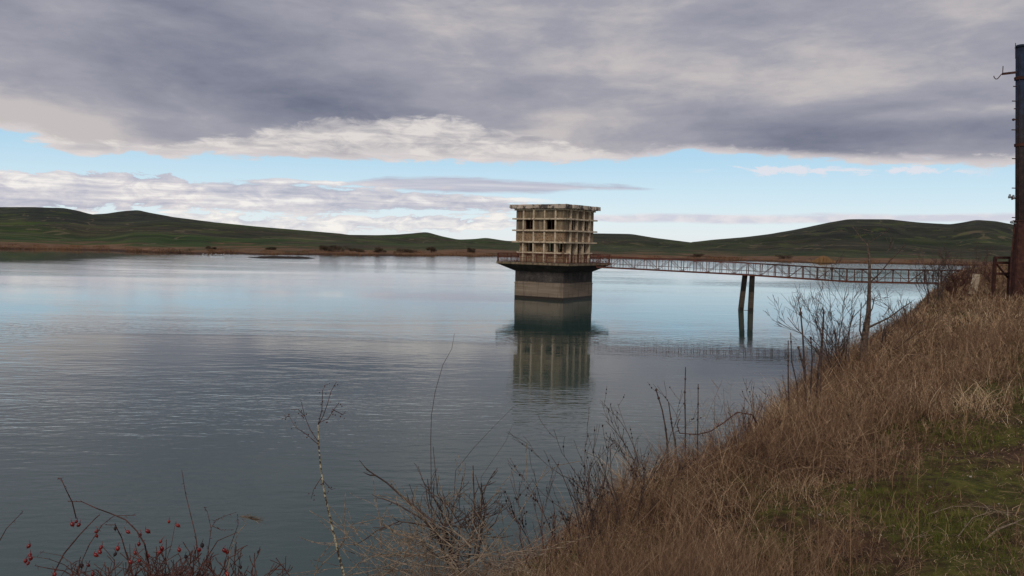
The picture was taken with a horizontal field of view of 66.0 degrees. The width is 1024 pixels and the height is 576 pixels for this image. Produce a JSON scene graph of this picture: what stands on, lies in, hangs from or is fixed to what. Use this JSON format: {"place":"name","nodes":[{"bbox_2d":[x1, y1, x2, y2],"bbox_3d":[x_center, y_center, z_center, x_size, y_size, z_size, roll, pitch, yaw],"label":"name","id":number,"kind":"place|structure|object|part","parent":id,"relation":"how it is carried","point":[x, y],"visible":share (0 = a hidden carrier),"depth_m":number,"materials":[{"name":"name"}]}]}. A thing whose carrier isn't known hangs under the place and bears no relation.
{"place":"outdoors","nodes":[
{"label":"outdoors","id":0,"kind":"place"},
{"bbox_2d":[0,249,977,575],"bbox_3d":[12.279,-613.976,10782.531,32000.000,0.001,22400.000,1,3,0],"label":"water","id":1,"kind":"structure","parent":0,"point":[136,383],"depth_m":41.15,"materials":[{"name":"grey liquid"}]},
{"bbox_2d":[248,256,313,258],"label":"islet","id":2,"kind":"object","parent":1,"relation":"in","point":[282,257],"visible":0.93,"depth_m":297.03,"materials":[{"name":"brown soil"}]},
{"bbox_2d":[496,204,610,300],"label":"intake tower","id":3,"kind":"structure","parent":1,"relation":"in","point":[542,271],"depth_m":106.92,"materials":[{"name":"concrete"}]},
{"bbox_2d":[0,207,1012,265],"bbox_3d":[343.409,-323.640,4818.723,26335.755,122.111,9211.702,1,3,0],"label":"hills","id":4,"kind":"structure","parent":0,"point":[118,231],"depth_m":851.01,"materials":[{"name":"green plant"}]},
{"bbox_2d":[319,245,330,250],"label":"shrub","id":5,"kind":"object","parent":4,"relation":"on","point":[322,247],"visible":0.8,"depth_m":387.93,"materials":[{"name":"green plant"}]},
{"bbox_2d":[325,245,349,251],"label":"shrub","id":6,"kind":"object","parent":4,"relation":"on","point":[333,248],"visible":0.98,"depth_m":380.93,"materials":[{"name":"green plant"}]},
{"bbox_2d":[346,248,365,251],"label":"shrub","id":7,"kind":"object","parent":4,"relation":"on","point":[354,249],"visible":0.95,"depth_m":384.77,"materials":[{"name":"green plant"}]},
{"bbox_2d":[373,247,386,252],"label":"shrub","id":8,"kind":"object","parent":4,"relation":"on","point":[379,249],"visible":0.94,"depth_m":391.94,"materials":[{"name":"green plant"}]},
{"bbox_2d":[395,248,417,252],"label":"shrub","id":9,"kind":"object","parent":4,"relation":"on","point":[405,250],"visible":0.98,"depth_m":400.40,"materials":[{"name":"green plant"}]},
{"bbox_2d":[426,246,436,252],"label":"shrub","id":10,"kind":"object","parent":4,"relation":"on","point":[432,248],"visible":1,"depth_m":411.48,"materials":[{"name":"green plant"}]},
{"bbox_2d":[467,247,474,252],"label":"shrub","id":11,"kind":"object","parent":4,"relation":"on","point":[470,250],"visible":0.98,"depth_m":429.71,"materials":[{"name":"green plant"}]},
{"bbox_2d":[0,243,1007,265],"bbox_3d":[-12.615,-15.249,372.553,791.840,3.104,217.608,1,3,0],"label":"reeds","id":12,"kind":"object","parent":4,"relation":"on","point":[348,253],"visible":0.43,"depth_m":387.70,"materials":[{"name":"brown plant"}]},
{"bbox_2d":[688,253,704,256],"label":"shrub","id":13,"kind":"object","parent":4,"relation":"on","point":[697,255],"visible":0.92,"depth_m":450.24,"materials":[{"name":"green plant"}]},
{"bbox_2d":[775,254,793,258],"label":"shrub","id":14,"kind":"object","parent":4,"relation":"on","point":[784,256],"visible":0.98,"depth_m":439.03,"materials":[{"name":"green plant"}]},
{"bbox_2d":[808,255,840,262],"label":"reed clump","id":15,"kind":"object","parent":4,"relation":"on","point":[826,259],"visible":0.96,"depth_m":414.29,"materials":[{"name":"beige plant"}]},
{"bbox_2d":[0,0,1023,241],"label":"sky","id":16,"kind":"structure","parent":0,"point":[679,120],"materials":[{"name":"grey"}]},
{"bbox_2d":[483,267,1023,575],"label":"ground","id":17,"kind":"structure","parent":0,"point":[1004,473],"depth_m":5.42,"materials":[{"name":"brown plant"}]},
{"bbox_2d":[0,473,292,575],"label":"rose bush","id":18,"kind":"object","parent":17,"relation":"on","point":[156,569],"visible":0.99,"depth_m":2.40,"materials":[{"name":"red plant"}]},
{"bbox_2d":[227,514,264,575],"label":"feather grass","id":19,"kind":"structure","parent":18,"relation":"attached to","point":[253,518],"depth_m":2.35,"materials":[{"name":"brown plant"}]},
{"bbox_2d":[283,381,344,575],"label":"tall weed","id":20,"kind":"object","parent":17,"relation":"on","point":[335,541],"visible":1,"depth_m":2.94,"materials":[{"name":"red plant"}]},
{"bbox_2d":[354,448,514,571],"bbox_3d":[-0.313,0.968,3.439,0.658,0.572,0.602,1,3,0],"label":"thorn bush","id":21,"kind":"object","parent":17,"relation":"on","point":[484,509],"visible":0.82,"depth_m":3.37,"materials":[{"name":"brown plant"}]},
{"bbox_2d":[292,444,586,575],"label":"bare shrub","id":22,"kind":"object","parent":17,"relation":"on","point":[425,552],"visible":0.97,"depth_m":3.07,"materials":[{"name":"brown plant"}]},
{"bbox_2d":[430,333,454,574],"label":"grass stem","id":23,"kind":"object","parent":17,"relation":"on","point":[430,437],"visible":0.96,"depth_m":3.64,"materials":[{"name":"brown plant"}]},
{"bbox_2d":[452,434,486,526],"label":"grass stem","id":24,"kind":"object","parent":17,"relation":"on","point":[455,473],"visible":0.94,"depth_m":3.76,"materials":[{"name":"brown plant"}]},
{"bbox_2d":[498,470,581,573],"bbox_3d":[0.130,1.272,4.246,0.414,0.637,0.459,4,4,37],"label":"seeding weed","id":25,"kind":"object","parent":17,"relation":"on","point":[536,500],"visible":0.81,"depth_m":4.27,"materials":[{"name":"red plant"}]},
{"bbox_2d":[507,432,623,561],"bbox_3d":[0.283,1.249,4.563,0.509,0.705,0.691,0,3,-16],"label":"seeding weed","id":26,"kind":"object","parent":17,"relation":"on","point":[581,504],"visible":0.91,"depth_m":4.59,"materials":[{"name":"brown plant"}]},
{"bbox_2d":[508,417,647,547],"bbox_3d":[0.412,1.165,4.829,0.796,0.880,0.573,3,4,27],"label":"seeding weed","id":27,"kind":"object","parent":17,"relation":"on","point":[602,496],"visible":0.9,"depth_m":4.76,"materials":[{"name":"brown plant"}]},
{"bbox_2d":[558,425,695,528],"bbox_3d":[0.771,1.227,5.119,0.951,0.751,0.330,0,3,-15],"label":"seeding weed","id":28,"kind":"object","parent":17,"relation":"on","point":[642,488],"visible":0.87,"depth_m":5.15,"materials":[{"name":"brown plant"}]},
{"bbox_2d":[600,382,701,478],"bbox_3d":[1.057,1.081,6.124,0.750,0.858,0.733,1,3,0],"label":"seeding weed","id":29,"kind":"object","parent":17,"relation":"on","point":[625,446],"visible":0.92,"depth_m":6.09,"materials":[{"name":"brown plant"}]},
{"bbox_2d":[655,389,668,471],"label":"stalk","id":30,"kind":"object","parent":17,"relation":"on","point":[658,398],"visible":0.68,"depth_m":6.35,"materials":[{"name":"brown plant"}]},
{"bbox_2d":[319,264,1023,575],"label":"dead weeds","id":31,"kind":"object","parent":17,"relation":"on","point":[951,346],"visible":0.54,"depth_m":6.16,"materials":[{"name":"brown plant"}]},
{"bbox_2d":[668,402,675,465],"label":"stalk","id":32,"kind":"object","parent":17,"relation":"on","point":[671,422],"visible":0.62,"depth_m":6.36,"materials":[{"name":"brown plant"}]},
{"bbox_2d":[684,367,685,464],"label":"stalk","id":33,"kind":"object","parent":17,"relation":"on","point":[685,406],"visible":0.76,"depth_m":6.36,"materials":[{"name":"brown plant"}]},
{"bbox_2d":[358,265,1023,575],"bbox_3d":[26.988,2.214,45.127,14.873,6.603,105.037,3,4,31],"label":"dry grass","id":34,"kind":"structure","parent":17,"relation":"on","point":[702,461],"depth_m":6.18,"materials":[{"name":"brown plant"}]},
{"bbox_2d":[696,384,698,468],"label":"stalk","id":35,"kind":"object","parent":17,"relation":"on","point":[697,416],"visible":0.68,"depth_m":6.37,"materials":[{"name":"brown plant"}]},
{"bbox_2d":[399,270,1023,575],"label":"stem tangle","id":36,"kind":"object","parent":17,"relation":"on","point":[821,439],"visible":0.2,"depth_m":6.20,"materials":[{"name":"brown plant"}]},
{"bbox_2d":[675,411,756,436],"bbox_3d":[1.774,1.126,6.628,1.045,0.165,0.121,-1,4,-35],"label":"bramble cane","id":37,"kind":"object","parent":17,"relation":"on","point":[715,427],"visible":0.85,"depth_m":6.50,"materials":[{"name":"red plant"}]},
{"bbox_2d":[701,412,762,460],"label":"seeding weed","id":38,"kind":"object","parent":17,"relation":"on","point":[739,433],"visible":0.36,"depth_m":7.10,"materials":[{"name":"red plant"}]},
{"bbox_2d":[730,379,784,447],"bbox_3d":[2.262,1.201,7.304,0.399,0.691,0.545,1,3,0],"label":"seeding weed","id":39,"kind":"object","parent":17,"relation":"on","point":[754,412],"visible":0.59,"depth_m":7.37,"materials":[{"name":"red plant"}]},
{"bbox_2d":[596,256,960,310],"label":"footbridge","id":40,"kind":"object","parent":17,"relation":"on","point":[750,294],"visible":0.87,"depth_m":94.22,"materials":[{"name":"metal"}]},
{"bbox_2d":[536,302,1023,575],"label":"straw litter","id":41,"kind":"object","parent":17,"relation":"on","point":[1022,472],"visible":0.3,"depth_m":5.30,"materials":[{"name":"beige plant"}]},
{"bbox_2d":[787,341,789,410],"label":"stalk","id":42,"kind":"object","parent":17,"relation":"on","point":[788,372],"visible":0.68,"depth_m":8.66,"materials":[{"name":"brown plant"}]},
{"bbox_2d":[790,333,799,413],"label":"stalk","id":43,"kind":"object","parent":17,"relation":"on","point":[793,367],"visible":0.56,"depth_m":8.66,"materials":[{"name":"brown plant"}]},
{"bbox_2d":[797,346,807,403],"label":"stalk","id":44,"kind":"object","parent":17,"relation":"on","point":[800,354],"visible":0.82,"depth_m":8.65,"materials":[{"name":"brown plant"}]},
{"bbox_2d":[799,307,806,399],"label":"stalk","id":45,"kind":"object","parent":17,"relation":"on","point":[800,314],"visible":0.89,"depth_m":8.64,"materials":[{"name":"brown plant"}]},
{"bbox_2d":[809,336,812,405],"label":"stalk","id":46,"kind":"object","parent":17,"relation":"on","point":[811,367],"visible":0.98,"depth_m":8.66,"materials":[{"name":"brown plant"}]},
{"bbox_2d":[814,307,824,410],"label":"stalk","id":47,"kind":"object","parent":17,"relation":"on","point":[819,361],"visible":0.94,"depth_m":8.65,"materials":[{"name":"brown plant"}]},
{"bbox_2d":[820,333,823,407],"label":"stalk","id":48,"kind":"object","parent":17,"relation":"on","point":[821,363],"visible":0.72,"depth_m":8.65,"materials":[{"name":"brown plant"}]},
{"bbox_2d":[765,251,890,377],"bbox_3d":[4.409,0.412,11.175,1.639,1.891,1.940,2,3,19],"label":"bare shrub","id":49,"kind":"object","parent":17,"relation":"on","point":[844,347],"visible":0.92,"depth_m":11.32,"materials":[{"name":"brown plant"}]},
{"bbox_2d":[852,224,910,364],"bbox_3d":[5.653,0.157,12.162,0.796,2.388,0.847,1,3,0],"label":"bare tree","id":50,"kind":"object","parent":17,"relation":"on","point":[865,330],"visible":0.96,"depth_m":12.20,"materials":[{"name":"brown plant"}]},
{"bbox_2d":[860,315,926,354],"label":"bare shrub","id":51,"kind":"object","parent":17,"relation":"on","point":[883,333],"visible":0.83,"depth_m":13.36,"materials":[{"name":"brown plant"}]},
{"bbox_2d":[872,288,926,330],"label":"bare shrub","id":52,"kind":"object","parent":17,"relation":"on","point":[910,305],"visible":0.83,"depth_m":17.69,"materials":[{"name":"brown plant"}]},
{"bbox_2d":[910,252,959,307],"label":"bare shrub","id":53,"kind":"object","parent":17,"relation":"on","point":[928,280],"visible":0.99,"depth_m":23.93,"materials":[{"name":"brown plant"}]},
{"bbox_2d":[920,241,956,305],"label":"bare shrub","id":54,"kind":"object","parent":17,"relation":"on","point":[938,273],"visible":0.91,"depth_m":26.00,"materials":[{"name":"brown plant"}]},
{"bbox_2d":[940,264,982,300],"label":"bare shrub","id":55,"kind":"object","parent":17,"relation":"on","point":[964,280],"visible":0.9,"depth_m":27.93,"materials":[{"name":"red plant"}]},
{"bbox_2d":[936,240,993,281],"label":"bare shrub","id":56,"kind":"object","parent":17,"relation":"on","point":[975,271],"visible":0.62,"depth_m":33.99,"materials":[{"name":"brown plant"}]},
{"bbox_2d":[927,501,1012,517],"bbox_3d":[2.914,1.410,5.042,0.485,0.102,0.142,2,3,18],"label":"straw cane","id":57,"kind":"object","parent":17,"relation":"on","point":[964,506],"visible":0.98,"depth_m":5.07,"materials":[{"name":"brown plant"}]},
{"bbox_2d":[968,274,979,293],"bbox_3d":[18.162,-0.004,31.037,0.361,1.126,0.226,0,3,-17],"label":"concrete post","id":58,"kind":"object","parent":17,"relation":"on","point":[976,280],"visible":0.36,"depth_m":30.94,"materials":[{"name":"grey concrete"}]},
{"bbox_2d":[964,250,992,284],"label":"bare shrub","id":59,"kind":"object","parent":17,"relation":"on","point":[985,266],"visible":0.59,"depth_m":40.02,"materials":[{"name":"red plant"}]},
{"bbox_2d":[958,508,1009,536],"bbox_3d":[2.897,1.423,4.851,0.666,0.076,0.087,-1,4,-30],"label":"straw cane","id":60,"kind":"object","parent":17,"relation":"on","point":[979,515],"visible":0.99,"depth_m":4.89,"materials":[{"name":"plant"}]},
{"bbox_2d":[979,264,1006,286],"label":"bare shrub","id":61,"kind":"object","parent":17,"relation":"on","point":[984,275],"visible":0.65,"depth_m":33.05,"materials":[{"name":"red plant"}]},
{"bbox_2d":[991,256,1010,298],"bbox_3d":[17.267,-0.233,27.598,0.919,1.771,0.140,1,3,0],"label":"steel barrier","id":62,"kind":"object","parent":17,"relation":"on","point":[994,270],"visible":0.64,"depth_m":27.55,"materials":[{"name":"metal"}]},
{"bbox_2d":[984,518,1023,540],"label":"straw cane","id":63,"kind":"object","parent":17,"relation":"on","point":[1003,527],"visible":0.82,"depth_m":4.63,"materials":[{"name":"plant"}]},
{"bbox_2d":[993,43,1023,293],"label":"mast","id":64,"kind":"object","parent":17,"relation":"on","point":[1018,119],"visible":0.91,"depth_m":26.63,"materials":[{"name":"brown metal"}]},
{"bbox_2d":[1009,220,1023,299],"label":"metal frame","id":65,"kind":"object","parent":17,"relation":"on","point":[1017,264],"visible":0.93,"depth_m":26.56,"materials":[{"name":"metal"}]},
{"bbox_3d":[17.117,-1.109,26.500,0.240,1.592,0.020,1,3,0],"label":"door","id":66,"kind":"part","parent":65,"relation":"part of","materials":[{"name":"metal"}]}
]}

